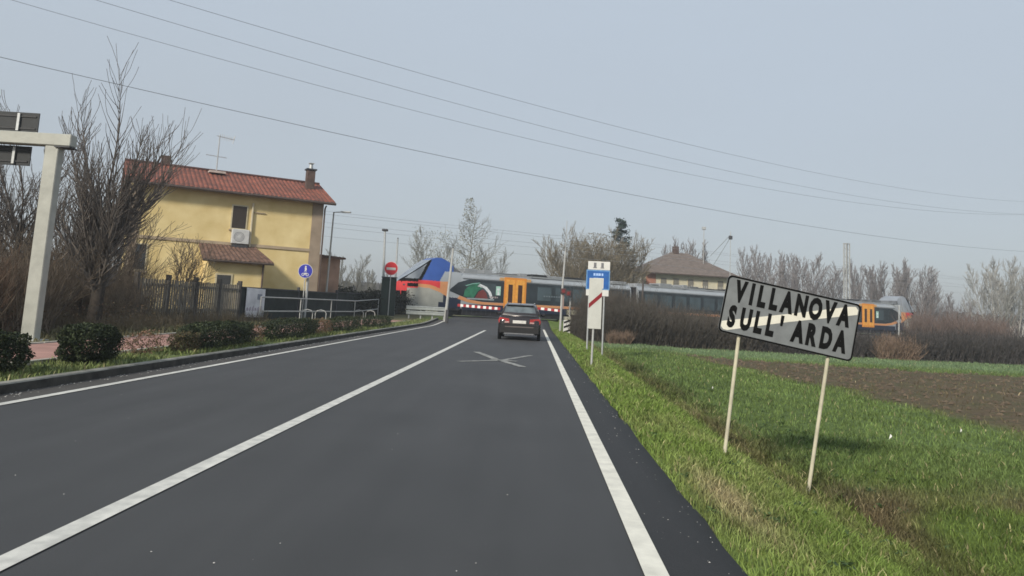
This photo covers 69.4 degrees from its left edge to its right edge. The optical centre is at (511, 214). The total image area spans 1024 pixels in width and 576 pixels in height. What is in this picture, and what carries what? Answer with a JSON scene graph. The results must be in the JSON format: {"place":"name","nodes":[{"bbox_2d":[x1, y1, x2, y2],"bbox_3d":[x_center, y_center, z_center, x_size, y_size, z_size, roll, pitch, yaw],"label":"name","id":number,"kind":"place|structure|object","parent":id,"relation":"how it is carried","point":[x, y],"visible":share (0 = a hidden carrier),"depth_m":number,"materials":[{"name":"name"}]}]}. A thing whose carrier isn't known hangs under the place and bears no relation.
{"place":"outdoors","nodes":[
{"label":"outdoors","id":0,"kind":"place"},
{"bbox_2d":[10,314,379,341],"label":"garden grass","id":1,"kind":"structure","parent":0,"point":[44,334],"depth_m":21.86,"materials":[{"name":"plant"}]},
{"bbox_2d":[11,319,399,359],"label":"cycle path","id":2,"kind":"structure","parent":0,"point":[44,350],"depth_m":14.74,"materials":[{"name":"asphalt"}]},
{"bbox_2d":[0,318,429,380],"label":"kerbside grass","id":3,"kind":"structure","parent":0,"point":[44,369],"depth_m":13.17,"materials":[{"name":"plant"}]},
{"bbox_2d":[0,316,644,575],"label":"road","id":4,"kind":"structure","parent":0,"point":[387,477],"depth_m":5.98,"materials":[{"name":"asphalt"}]},
{"bbox_2d":[0,320,443,402],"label":"gutter","id":5,"kind":"object","parent":4,"relation":"on","point":[53,389],"visible":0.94,"depth_m":12.16,"materials":[{"name":"concrete"}]},
{"bbox_2d":[0,321,443,404],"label":"edge line","id":6,"kind":"object","parent":4,"relation":"on","point":[36,397],"visible":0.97,"depth_m":11.65,"materials":[{"name":"paint"}]},
{"bbox_2d":[0,330,485,570],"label":"line","id":7,"kind":"object","parent":4,"relation":"on","point":[22,552],"visible":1,"depth_m":5.15,"materials":[{"name":"paint"}]},
{"bbox_2d":[445,304,499,322],"bbox_3d":[-2.561,6.476,47.702,3.568,1.319,0.356,2,-7,8],"label":"crossing barrier","id":8,"kind":"object","parent":4,"relation":"on","point":[471,307],"visible":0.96,"depth_m":47.70,"materials":[{"name":"metal"}]},
{"bbox_2d":[461,352,532,366],"bbox_3d":[-0.372,3.813,19.593,1.885,0.001,4.660,3,-7,2],"label":"painted cross","id":9,"kind":"object","parent":4,"relation":"on","point":[497,359],"visible":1,"depth_m":19.12,"materials":[{"name":"paint"}]},
{"bbox_2d":[497,302,544,340],"bbox_3d":[0.395,4.693,33.075,2.180,1.670,4.300,3,-7,2],"label":"car","id":10,"kind":"object","parent":4,"relation":"on","point":[520,318],"visible":1,"depth_m":31.04,"materials":[{"name":"grey paint"}]},
{"bbox_2d":[543,330,668,575],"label":"edge line","id":11,"kind":"object","parent":4,"relation":"on","point":[649,559],"visible":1,"depth_m":5.59,"materials":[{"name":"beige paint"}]},
{"bbox_2d":[4,178,978,281],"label":"catenary wire","id":12,"kind":"object","parent":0,"point":[559,238],"visible":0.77,"depth_m":61.19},
{"bbox_2d":[21,195,990,290],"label":"catenary wire","id":13,"kind":"object","parent":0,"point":[608,253],"visible":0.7,"depth_m":62.97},
{"bbox_2d":[13,0,1001,214],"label":"overhead wire","id":14,"kind":"object","parent":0,"point":[441,117],"visible":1,"depth_m":54.08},
{"bbox_2d":[0,307,1023,575],"bbox_3d":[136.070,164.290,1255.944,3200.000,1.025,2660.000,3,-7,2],"label":"ground","id":15,"kind":"structure","parent":0,"point":[976,405],"depth_m":15.08,"materials":[{"name":"plant"}]},
{"bbox_2d":[0,329,35,371],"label":"evergreen shrub","id":16,"kind":"object","parent":15,"relation":"on","point":[20,351],"visible":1,"depth_m":10.18,"materials":[{"name":"green plant"}]},
{"bbox_2d":[0,171,40,246],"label":"bare tree","id":17,"kind":"object","parent":15,"relation":"on","point":[20,193],"visible":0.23,"depth_m":28.62,"materials":[{"name":"brown plant"}]},
{"bbox_2d":[0,234,57,331],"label":"brown thicket","id":18,"kind":"object","parent":15,"relation":"on","point":[4,295],"visible":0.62,"depth_m":16.98,"materials":[{"name":"plant"}]},
{"bbox_2d":[0,130,77,341],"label":"sign gantry","id":19,"kind":"object","parent":15,"relation":"on","point":[55,145],"visible":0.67,"depth_m":16.34,"materials":[{"name":"metal"}]},
{"bbox_2d":[0,145,31,165],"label":"gantry sign","id":20,"kind":"object","parent":19,"relation":"on","point":[16,155],"visible":1,"depth_m":16.70,"materials":[{"name":"metal"}]},
{"bbox_2d":[0,111,39,131],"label":"gantry sign","id":21,"kind":"object","parent":19,"relation":"on","point":[19,121],"visible":0.93,"depth_m":16.80,"materials":[{"name":"metal"}]},
{"bbox_2d":[0,90,100,268],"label":"bare tree","id":22,"kind":"object","parent":15,"relation":"on","point":[6,204],"visible":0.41,"depth_m":24.64,"materials":[{"name":"brown plant"}]},
{"bbox_2d":[7,221,103,330],"bbox_3d":[-11.918,1.573,19.291,2.384,3.168,2.356,5,-7,-16],"label":"bare bush","id":23,"kind":"object","parent":15,"relation":"on","point":[96,267],"visible":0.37,"depth_m":19.35,"materials":[{"name":"brown plant"}]},
{"bbox_2d":[0,216,152,334],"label":"brown thicket","id":24,"kind":"object","parent":15,"relation":"on","point":[20,307],"visible":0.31,"depth_m":18.24,"materials":[{"name":"plant"}]},
{"bbox_2d":[54,322,124,363],"bbox_3d":[-6.862,2.112,12.032,0.766,0.724,1.234,3,-7,2],"label":"evergreen shrub","id":25,"kind":"object","parent":15,"relation":"on","point":[107,340],"visible":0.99,"depth_m":11.73,"materials":[{"name":"green plant"}]},
{"bbox_2d":[7,240,173,323],"bbox_3d":[-15.516,2.285,25.617,7.195,2.847,5.967,3,-7,2],"label":"brown thicket","id":26,"kind":"object","parent":15,"relation":"on","point":[119,291],"visible":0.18,"depth_m":24.68,"materials":[{"name":"plant"}]},
{"bbox_2d":[54,163,151,290],"bbox_3d":[-16.060,0.948,28.438,3.257,6.212,2.708,-1,-8,32],"label":"bare tree","id":27,"kind":"object","parent":15,"relation":"on","point":[84,211],"visible":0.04,"depth_m":28.36,"materials":[{"name":"brown plant"}]},
{"bbox_2d":[0,291,212,334],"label":"dead leaves","id":28,"kind":"object","parent":15,"relation":"on","point":[94,313],"visible":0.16,"depth_m":22.72,"materials":[{"name":"brown plant"}]},
{"bbox_2d":[30,36,202,322],"bbox_3d":[-12.406,-0.784,23.437,4.668,8.794,4.252,5,-7,-16],"label":"bare tree","id":29,"kind":"object","parent":15,"relation":"on","point":[113,221],"visible":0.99,"depth_m":22.79,"materials":[{"name":"brown plant"}]},
{"bbox_2d":[51,190,190,286],"bbox_3d":[-14.109,1.556,26.735,3.716,4.801,4.394,1,-7,18],"label":"bare bush","id":30,"kind":"object","parent":15,"relation":"on","point":[137,251],"visible":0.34,"depth_m":27.14,"materials":[{"name":"brown plant"}]},
{"bbox_2d":[118,329,167,354],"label":"brown shrub","id":31,"kind":"object","parent":15,"relation":"on","point":[146,333],"visible":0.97,"depth_m":13.93,"materials":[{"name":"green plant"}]},
{"bbox_2d":[48,302,271,330],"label":"dry undergrowth","id":32,"kind":"object","parent":15,"relation":"on","point":[175,318],"visible":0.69,"depth_m":24.28,"materials":[{"name":"plant"}]},
{"bbox_2d":[166,330,201,351],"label":"brown shrub","id":33,"kind":"object","parent":15,"relation":"on","point":[192,344],"visible":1,"depth_m":14.95,"materials":[{"name":"green plant"}]},
{"bbox_2d":[131,272,242,319],"bbox_3d":[-12.871,3.442,29.935,0.160,1.800,8.664,3,-7,4],"label":"picket fence","id":34,"kind":"object","parent":15,"relation":"on","point":[218,296],"visible":0.66,"depth_m":29.77,"materials":[{"name":"brown wood"}]},
{"bbox_2d":[162,235,219,308],"bbox_3d":[-13.186,2.616,30.270,2.240,3.674,2.940,6,-8,-20],"label":"bare bush","id":35,"kind":"object","parent":15,"relation":"on","point":[186,261],"visible":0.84,"depth_m":29.91,"materials":[{"name":"brown plant"}]},
{"bbox_2d":[5,318,409,367],"bbox_3d":[-8.186,3.951,24.947,2.320,0.131,43.970,3,-7,2],"label":"path edging","id":36,"kind":"object","parent":15,"relation":"on","point":[42,360],"visible":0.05,"depth_m":14.81,"materials":[{"name":"stone"}]},
{"bbox_2d":[175,319,258,347],"bbox_3d":[-6.697,2.745,16.925,0.833,0.692,3.758,3,-7,2],"label":"evergreen shrub","id":37,"kind":"object","parent":15,"relation":"on","point":[243,329],"visible":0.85,"depth_m":16.57,"materials":[{"name":"green plant"}]},
{"bbox_2d":[0,317,437,394],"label":"kerb","id":38,"kind":"structure","parent":15,"relation":"on","point":[17,385],"depth_m":12.62,"materials":[{"name":"concrete"}]},
{"bbox_2d":[120,155,345,312],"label":"yellow house","id":39,"kind":"structure","parent":15,"relation":"on","point":[282,220],"depth_m":40.95,"materials":[{"name":"paint"}]},
{"bbox_2d":[206,134,234,174],"bbox_3d":[-17.123,-3.559,43.475,1.520,2.520,0.800,7,-8,-29],"label":"roof aerial","id":40,"kind":"object","parent":39,"relation":"on","point":[216,171],"visible":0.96,"depth_m":43.56,"materials":[{"name":"metal"}]},
{"bbox_2d":[213,273,232,311],"bbox_3d":[-14.934,4.136,38.126,0.840,2.180,0.060,7,-8,-29],"label":"door","id":41,"kind":"structure","parent":39,"relation":"in","point":[226,278],"depth_m":38.21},
{"bbox_2d":[229,204,248,229],"bbox_3d":[-15.009,0.192,40.706,0.984,1.437,0.160,7,-8,-29],"label":"window","id":42,"kind":"structure","parent":39,"relation":"in","point":[239,213],"depth_m":40.73,"materials":[{"name":"beige paint"}]},
{"bbox_2d":[230,229,249,247],"bbox_3d":[-14.900,1.327,40.521,0.915,1.002,0.345,7,-8,-29],"label":"air conditioner","id":43,"kind":"object","parent":39,"relation":"on","point":[239,236],"visible":0.98,"depth_m":40.37,"materials":[{"name":"metal"}]},
{"bbox_2d":[259,317,320,339],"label":"evergreen shrub","id":44,"kind":"object","parent":15,"relation":"on","point":[292,330],"visible":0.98,"depth_m":21.31,"materials":[{"name":"green plant"}]},
{"bbox_2d":[237,283,363,319],"bbox_3d":[-11.173,5.113,42.222,0.526,1.756,16.706,2,-7,10],"label":"dark screen fence","id":45,"kind":"object","parent":15,"relation":"on","point":[275,304],"visible":0.6,"depth_m":40.76,"materials":[{"name":"metal"}]},
{"bbox_2d":[245,288,265,316],"bbox_3d":[-12.346,4.249,35.575,0.025,1.400,1.720,2,-7,10],"label":"poster","id":46,"kind":"object","parent":45,"relation":"attached to","point":[253,297],"visible":0.79,"depth_m":35.47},
{"bbox_2d":[298,264,312,317],"bbox_3d":[-11.353,4.255,40.427,0.780,3.080,0.444,4,-7,-6],"label":"cycle path sign","id":47,"kind":"object","parent":15,"relation":"on","point":[305,271],"visible":0.95,"depth_m":40.37,"materials":[{"name":"metal"}]},
{"bbox_2d":[259,296,378,320],"bbox_3d":[-10.256,5.388,42.206,0.264,1.405,16.680,2,-7,9],"label":"steel railing","id":48,"kind":"object","parent":15,"relation":"on","point":[330,311],"visible":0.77,"depth_m":39.90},
{"bbox_2d":[311,319,332,333],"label":"brown shrub","id":49,"kind":"object","parent":15,"relation":"on","point":[323,322],"visible":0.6,"depth_m":25.22,"materials":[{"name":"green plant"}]},
{"bbox_2d":[325,211,350,291],"bbox_3d":[-10.478,3.039,44.284,1.201,6.539,0.220,3,-7,2],"label":"street lamp","id":50,"kind":"object","parent":15,"relation":"on","point":[327,279],"visible":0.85,"depth_m":44.37,"materials":[{"name":"metal"}]},
{"bbox_2d":[322,316,361,330],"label":"evergreen shrub","id":51,"kind":"object","parent":15,"relation":"on","point":[354,324],"visible":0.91,"depth_m":27.63,"materials":[{"name":"green plant"}]},
{"bbox_2d":[326,249,371,292],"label":"bare tree","id":52,"kind":"object","parent":15,"relation":"on","point":[353,274],"visible":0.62,"depth_m":66.43,"materials":[{"name":"grey plant"}]},
{"bbox_2d":[355,269,388,307],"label":"bare bush","id":53,"kind":"object","parent":15,"relation":"on","point":[372,284],"visible":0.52,"depth_m":69.93,"materials":[{"name":"grey plant"}]},
{"bbox_2d":[338,285,415,315],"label":"dark hedge","id":54,"kind":"object","parent":15,"relation":"on","point":[400,307],"visible":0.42,"depth_m":51.29,"materials":[{"name":"green plant"}]},
{"bbox_2d":[361,315,393,326],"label":"evergreen shrub","id":55,"kind":"object","parent":15,"relation":"on","point":[380,321],"visible":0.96,"depth_m":33.38,"materials":[{"name":"green plant"}]},
{"bbox_2d":[380,276,397,315],"bbox_3d":[-8.610,5.685,51.460,1.100,2.660,0.600,4,-7,-8],"label":"equipment cabinet","id":56,"kind":"object","parent":15,"relation":"on","point":[385,294],"visible":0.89,"depth_m":51.20,"materials":[{"name":"metal"}]},
{"bbox_2d":[384,262,397,314],"bbox_3d":[-8.271,5.096,50.034,0.940,3.818,0.085,3,-7,-4],"label":"no entry sign","id":57,"kind":"object","parent":15,"relation":"on","point":[390,268],"visible":0.98,"depth_m":50.16,"materials":[{"name":"metal"}]},
{"bbox_2d":[406,305,444,319],"bbox_3d":[-5.773,6.713,49.980,2.768,0.970,0.240,4,-7,-10],"label":"guard rail","id":58,"kind":"object","parent":15,"relation":"on","point":[421,312],"visible":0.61,"depth_m":49.90,"materials":[{"name":"metal"}]},
{"bbox_2d":[401,226,460,310],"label":"bare tree","id":59,"kind":"object","parent":15,"relation":"on","point":[421,252],"visible":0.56,"depth_m":86.25,"materials":[{"name":"grey plant"}]},
{"bbox_2d":[444,247,453,321],"bbox_3d":[-4.218,4.736,49.439,0.438,5.132,0.206,3,-7,2],"label":"pale pole","id":60,"kind":"object","parent":15,"relation":"on","point":[448,288],"visible":0.87,"depth_m":49.38,"materials":[{"name":"metal"}]},
{"bbox_2d":[431,197,505,269],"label":"bare tree","id":61,"kind":"object","parent":15,"relation":"on","point":[468,257],"visible":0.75,"depth_m":87.94,"materials":[{"name":"grey plant"}]},
{"bbox_2d":[470,244,513,272],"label":"bare tree","id":62,"kind":"object","parent":15,"relation":"on","point":[483,254],"visible":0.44,"depth_m":92.83,"materials":[{"name":"grey plant"}]},
{"bbox_2d":[559,225,570,330],"bbox_3d":[3.419,3.930,46.322,0.664,7.128,0.290,3,-7,2],"label":"crossing signal","id":63,"kind":"object","parent":15,"relation":"on","point":[564,291],"visible":0.92,"depth_m":46.14,"materials":[{"name":"paint"}]},
{"bbox_2d":[117,269,1023,339],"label":"woods","id":64,"kind":"object","parent":15,"relation":"on","point":[378,286],"visible":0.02,"depth_m":170.63,"materials":[{"name":"brown plant"}]},
{"bbox_2d":[531,236,622,279],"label":"bushy tree","id":65,"kind":"object","parent":15,"relation":"on","point":[568,272],"visible":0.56,"depth_m":80.41,"materials":[{"name":"brown plant"}]},
{"bbox_2d":[542,220,647,282],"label":"bushy tree","id":66,"kind":"object","parent":15,"relation":"on","point":[624,268],"visible":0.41,"depth_m":82.74,"materials":[{"name":"brown plant"}]},
{"bbox_2d":[588,278,602,363],"bbox_3d":[2.117,2.913,19.055,0.340,2.530,0.070,3,-7,2],"label":"countdown marker","id":67,"kind":"object","parent":15,"relation":"on","point":[595,304],"visible":0.91,"depth_m":19.09,"materials":[{"name":"paint"}]},
{"bbox_2d":[586,261,609,354],"bbox_3d":[3.017,3.447,26.317,0.840,3.550,0.086,2,-7,6],"label":"blue sign","id":68,"kind":"object","parent":15,"relation":"on","point":[600,269],"visible":0.84,"depth_m":26.42,"materials":[{"name":"metal"}]},
{"bbox_2d":[582,236,654,283],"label":"bushy tree","id":69,"kind":"object","parent":15,"relation":"on","point":[631,269],"visible":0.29,"depth_m":84.27,"materials":[{"name":"brown plant"}]},
{"bbox_2d":[604,329,637,344],"bbox_3d":[5.638,6.400,38.635,2.113,0.973,1.359,6,-8,-25],"label":"reddish brush","id":70,"kind":"object","parent":15,"relation":"on","point":[625,338],"visible":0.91,"depth_m":38.39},
{"bbox_2d":[609,217,639,282],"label":"conifer","id":71,"kind":"object","parent":15,"relation":"on","point":[622,223],"visible":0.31,"depth_m":93.07,"materials":[{"name":"green plant"}]},
{"bbox_2d":[564,281,720,326],"bbox_3d":[9.427,6.188,46.966,12.702,4.159,8.032,3,-7,2],"label":"railway scrub","id":72,"kind":"object","parent":15,"relation":"on","point":[610,298],"visible":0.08,"depth_m":45.55,"materials":[{"name":"plant"}]},
{"bbox_2d":[566,292,764,351],"bbox_3d":[9.646,6.297,43.428,12.955,3.092,11.080,3,-7,2],"label":"dark bramble","id":73,"kind":"object","parent":15,"relation":"on","point":[626,318],"visible":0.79,"depth_m":40.92,"materials":[{"name":"plant"}]},
{"bbox_2d":[636,246,739,289],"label":"hip roofed house","id":74,"kind":"structure","parent":15,"relation":"on","point":[688,275],"depth_m":95.95,"materials":[{"name":"brown roof tile"},{"name":"cream plaster"}]},
{"bbox_2d":[736,247,765,281],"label":"bare tree","id":75,"kind":"object","parent":15,"relation":"on","point":[743,266],"visible":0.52,"depth_m":103.72,"materials":[{"name":"grey plant"}]},
{"bbox_2d":[748,246,777,283],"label":"bare tree","id":76,"kind":"object","parent":15,"relation":"on","point":[762,273],"visible":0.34,"depth_m":110.82,"materials":[{"name":"grey plant"}]},
{"bbox_2d":[763,249,788,286],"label":"bare tree","id":77,"kind":"object","parent":15,"relation":"on","point":[779,281],"visible":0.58,"depth_m":104.89,"materials":[{"name":"grey plant"}]},
{"bbox_2d":[718,275,860,492],"bbox_3d":[2.940,1.862,7.876,1.510,2.357,0.064,3,-7,2],"label":"town sign","id":78,"kind":"object","parent":15,"relation":"on","point":[827,327],"visible":0.98,"depth_m":7.93,"materials":[{"name":"white metal"}]},
{"bbox_2d":[778,253,801,289],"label":"bare tree","id":79,"kind":"object","parent":15,"relation":"on","point":[793,256],"visible":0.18,"depth_m":108.72,"materials":[{"name":"grey plant"}]},
{"bbox_2d":[590,372,991,575],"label":"verge weeds","id":80,"kind":"object","parent":15,"relation":"on","point":[814,512],"visible":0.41,"depth_m":7.14,"materials":[{"name":"green plant"}]},
{"bbox_2d":[572,319,1023,364],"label":"bramble leaves","id":81,"kind":"object","parent":15,"relation":"on","point":[861,342],"visible":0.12,"depth_m":42.05,"materials":[{"name":"brown plant"}]},
{"bbox_2d":[604,352,1002,575],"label":"ditch grass","id":82,"kind":"structure","parent":15,"relation":"on","point":[663,388],"depth_m":9.60,"materials":[{"name":"plant"}]},
{"bbox_2d":[783,253,832,296],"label":"bare tree","id":83,"kind":"object","parent":15,"relation":"on","point":[821,279],"visible":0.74,"depth_m":102.95,"materials":[{"name":"grey plant"}]},
{"bbox_2d":[594,341,1023,574],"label":"field grass","id":84,"kind":"structure","parent":15,"relation":"on","point":[779,384],"depth_m":15.83,"materials":[{"name":"plant"}]},
{"bbox_2d":[795,262,855,298],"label":"bare tree","id":85,"kind":"object","parent":15,"relation":"on","point":[838,288],"visible":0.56,"depth_m":101.38,"materials":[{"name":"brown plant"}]},
{"bbox_2d":[843,243,849,298],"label":"catenary mast","id":86,"kind":"object","parent":15,"relation":"on","point":[846,273],"visible":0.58,"depth_m":90.65,"materials":[{"name":"metal"}]},
{"bbox_2d":[687,354,1023,431],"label":"soil clods","id":87,"kind":"object","parent":15,"relation":"on","point":[865,385],"visible":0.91,"depth_m":25.38,"materials":[{"name":"soil"}]},
{"bbox_2d":[845,259,869,299],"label":"bare tree","id":88,"kind":"object","parent":15,"relation":"on","point":[857,287],"visible":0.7,"depth_m":110.09,"materials":[{"name":"grey plant"}]},
{"bbox_2d":[861,261,886,299],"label":"bare tree","id":89,"kind":"object","parent":15,"relation":"on","point":[873,290],"visible":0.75,"depth_m":103.59,"materials":[{"name":"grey plant"}]},
{"bbox_2d":[745,323,1023,364],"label":"dark bramble","id":90,"kind":"object","parent":15,"relation":"on","point":[947,341],"visible":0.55,"depth_m":42.06,"materials":[{"name":"plant"}]},
{"bbox_2d":[858,265,921,334],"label":"bare tree","id":91,"kind":"object","parent":15,"relation":"on","point":[866,272],"visible":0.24,"depth_m":105.33,"materials":[{"name":"grey plant"}]},
{"bbox_2d":[866,329,929,360],"bbox_3d":[22.194,7.507,42.715,3.472,1.806,7.423,-1,-8,30],"label":"reddish brush","id":92,"kind":"object","parent":15,"relation":"on","point":[892,349],"visible":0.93,"depth_m":40.70,"materials":[{"name":"plant"}]},
{"bbox_2d":[891,257,916,333],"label":"bare tree","id":93,"kind":"object","parent":15,"relation":"on","point":[900,288],"visible":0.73,"depth_m":101.36,"materials":[{"name":"grey plant"}]},
{"bbox_2d":[891,263,945,319],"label":"bare tree","id":94,"kind":"object","parent":15,"relation":"on","point":[926,297],"visible":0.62,"depth_m":102.18,"materials":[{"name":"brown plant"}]},
{"bbox_2d":[915,273,944,320],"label":"bare tree","id":95,"kind":"object","parent":15,"relation":"on","point":[933,311],"visible":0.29,"depth_m":107.66,"materials":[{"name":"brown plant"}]},
{"bbox_2d":[930,292,957,325],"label":"bare tree","id":96,"kind":"object","parent":15,"relation":"on","point":[949,297],"visible":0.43,"depth_m":108.38,"materials":[{"name":"grey plant"}]},
{"bbox_2d":[890,296,1022,339],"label":"reddish brush","id":97,"kind":"object","parent":15,"relation":"on","point":[990,326],"visible":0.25,"depth_m":58.67,"materials":[{"name":"plant"}]},
{"bbox_2d":[960,261,1021,324],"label":"bare tree","id":98,"kind":"object","parent":15,"relation":"on","point":[992,295],"visible":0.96,"depth_m":81.82,"materials":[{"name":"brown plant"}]},
{"bbox_2d":[981,256,1023,338],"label":"bare tree","id":99,"kind":"object","parent":15,"relation":"on","point":[1017,298],"visible":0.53,"depth_m":83.91,"materials":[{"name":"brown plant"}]},
{"bbox_2d":[0,0,1023,318],"label":"sky","id":100,"kind":"structure","parent":0,"point":[927,96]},
{"bbox_2d":[1,57,1023,251],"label":"overhead wire","id":101,"kind":"object","parent":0,"point":[425,152],"visible":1,"depth_m":51.15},
{"bbox_2d":[97,0,1008,213],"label":"overhead wire","id":102,"kind":"object","parent":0,"point":[478,109],"visible":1,"depth_m":53.82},
{"bbox_2d":[171,0,1023,201],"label":"overhead wire","id":103,"kind":"object","parent":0,"point":[525,102],"visible":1,"depth_m":53.55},
{"bbox_2d":[542,319,747,575],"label":"road shoulder","id":104,"kind":"object","parent":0,"point":[652,491],"visible":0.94,"depth_m":5.65},
{"bbox_2d":[552,328,1016,575],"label":"verge grass","id":105,"kind":"structure","parent":0,"point":[634,396],"depth_m":6.49,"materials":[{"name":"plant"}]},
{"bbox_2d":[745,433,1023,575],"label":"field edge grass","id":106,"kind":"structure","parent":0,"point":[979,456],"depth_m":8.00,"materials":[{"name":"plant"}]},
{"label":"rail track","id":107,"kind":"structure","parent":0,"visible":0},
{"bbox_2d":[396,258,912,334],"bbox_3d":[18.968,8.672,71.839,63.900,4.440,2.900,7,-8,-28],"label":"train","id":108,"kind":"object","parent":107,"relation":"on","point":[425,282],"visible":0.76,"depth_m":61.07,"materials":[{"name":"multicoloured metal"}]},
{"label":"railway ballast","id":109,"kind":"structure","parent":0,"visible":0},
{"bbox_2d":[382,229,387,276],"bbox_3d":[-9.286,4.140,53.186,0.540,6.212,0.300,3,-7,2],"label":"street lamp","id":110,"kind":"object","parent":109,"relation":"on","point":[384,248],"visible":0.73,"depth_m":53.31,"materials":[{"name":"metal"}]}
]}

